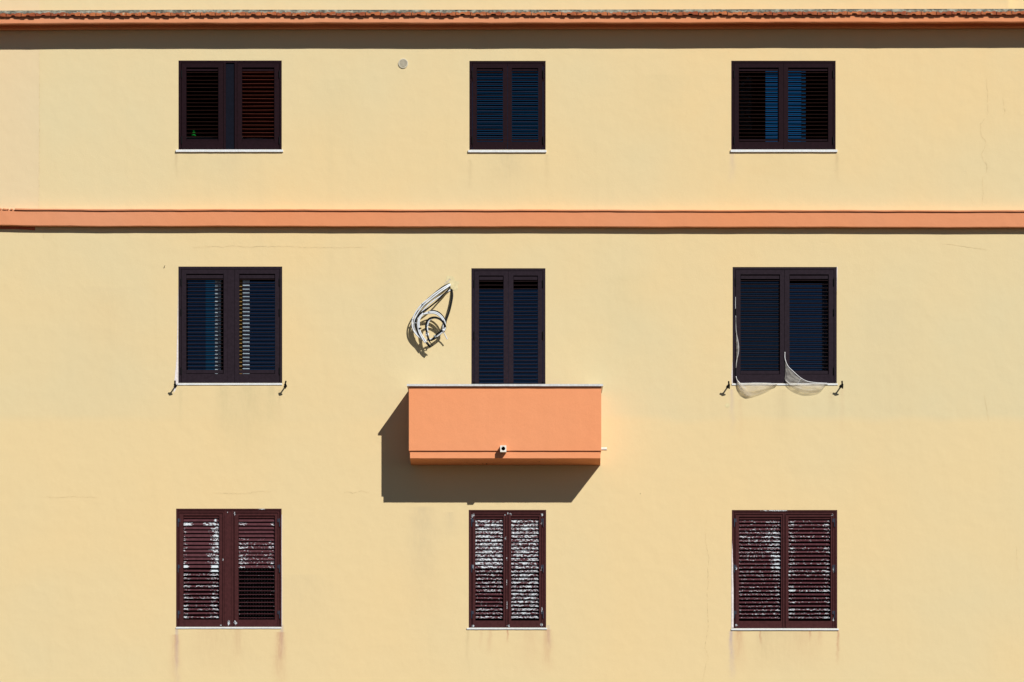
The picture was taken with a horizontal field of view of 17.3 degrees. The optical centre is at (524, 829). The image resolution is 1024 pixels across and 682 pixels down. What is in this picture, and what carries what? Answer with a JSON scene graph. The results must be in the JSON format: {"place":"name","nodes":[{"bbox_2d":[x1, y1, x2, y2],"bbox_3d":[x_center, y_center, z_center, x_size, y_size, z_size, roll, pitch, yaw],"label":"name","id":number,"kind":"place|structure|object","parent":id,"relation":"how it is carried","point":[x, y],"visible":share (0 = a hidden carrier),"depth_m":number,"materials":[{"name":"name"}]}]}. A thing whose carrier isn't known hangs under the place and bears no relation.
{"place":"outdoors","nodes":[
{"label":"outdoors","id":0,"kind":"place"},
{"label":"ground","id":1,"kind":"structure","parent":0,"visible":0},
{"bbox_2d":[0,0,1023,681],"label":"apartment building","id":2,"kind":"structure","parent":1,"relation":"on","point":[254,426],"depth_m":45.00,"materials":[{"name":"paint"}]},
{"bbox_2d":[176,509,281,628],"bbox_3d":[-3.950,-3.479,45.056,1.409,1.599,0.135,0,0,0],"label":"window","id":3,"kind":"structure","parent":2,"relation":"in","point":[250,596],"depth_m":45.02,"materials":[{"name":"paint"}]},
{"bbox_2d":[176,61,282,151],"bbox_3d":[-3.938,-9.643,45.135,1.431,1.222,0.317,0,0,0],"label":"window","id":4,"kind":"structure","parent":2,"relation":"in","point":[229,138],"depth_m":45.01,"materials":[{"name":"brown paint"}]},
{"bbox_2d":[177,267,281,384],"bbox_3d":[-3.935,-6.717,45.061,1.395,1.579,0.145,0,0,0],"label":"window","id":5,"kind":"structure","parent":2,"relation":"in","point":[252,313],"depth_m":45.02,"materials":[{"name":"paint"}]},
{"bbox_2d":[411,283,452,347],"bbox_3d":[-1.226,-6.846,44.889,0.559,0.884,0.148,0,0,-11],"label":"cable coil","id":6,"kind":"object","parent":2,"relation":"attached to","point":[416,325],"visible":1,"depth_m":44.88,"materials":[{"name":"white plastic"}]},
{"bbox_2d":[468,61,545,152],"bbox_3d":[-0.235,-9.643,45.048,1.044,1.231,0.144,0,0,0],"label":"window","id":7,"kind":"structure","parent":2,"relation":"in","point":[507,99],"depth_m":45.02,"materials":[{"name":"brown paint"}]},
{"bbox_2d":[467,510,546,628],"bbox_3d":[-0.240,-3.466,45.035,1.070,1.593,0.097,0,0,0],"label":"window","id":8,"kind":"structure","parent":2,"relation":"in","point":[539,516],"depth_m":45.02,"materials":[{"name":"paint"}]},
{"bbox_2d":[471,268,544,383],"bbox_3d":[-0.222,-6.294,45.054,0.984,2.380,0.132,0,0,0],"label":"balcony door","id":9,"kind":"structure","parent":2,"relation":"in","point":[508,323],"depth_m":45.03,"materials":[{"name":"paint"}]},
{"bbox_2d":[735,297,776,395],"bbox_3d":[3.084,-6.436,44.963,0.564,1.327,0.056,0,0,2],"label":"sheer curtain","id":10,"kind":"object","parent":2,"relation":"hanging from","point":[742,384],"visible":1,"depth_m":44.97,"materials":[{"name":"white fabric"}]},
{"bbox_2d":[731,61,836,151],"bbox_3d":[3.453,-9.641,45.093,1.424,1.220,0.234,0,0,0],"label":"window","id":11,"kind":"structure","parent":2,"relation":"in","point":[785,91],"depth_m":45.02,"materials":[{"name":"brown paint"}]},
{"bbox_2d":[732,267,837,384],"bbox_3d":[3.464,-6.713,45.071,1.413,1.575,0.165,0,0,0],"label":"window","id":12,"kind":"structure","parent":2,"relation":"in","point":[774,317],"depth_m":45.04,"materials":[{"name":"paint"}]},
{"bbox_2d":[731,510,838,629],"bbox_3d":[3.466,-3.459,45.034,1.433,1.603,0.099,0,0,0],"label":"window","id":13,"kind":"structure","parent":2,"relation":"in","point":[784,520],"depth_m":45.02,"materials":[{"name":"paint"}]},
{"bbox_2d":[784,354,828,392],"bbox_3d":[3.751,-6.091,44.965,0.586,0.553,0.051,0,0,2],"label":"sheer curtain","id":14,"kind":"object","parent":2,"relation":"hanging from","point":[789,378],"visible":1,"depth_m":44.97,"materials":[{"name":"white fabric"}]}
]}

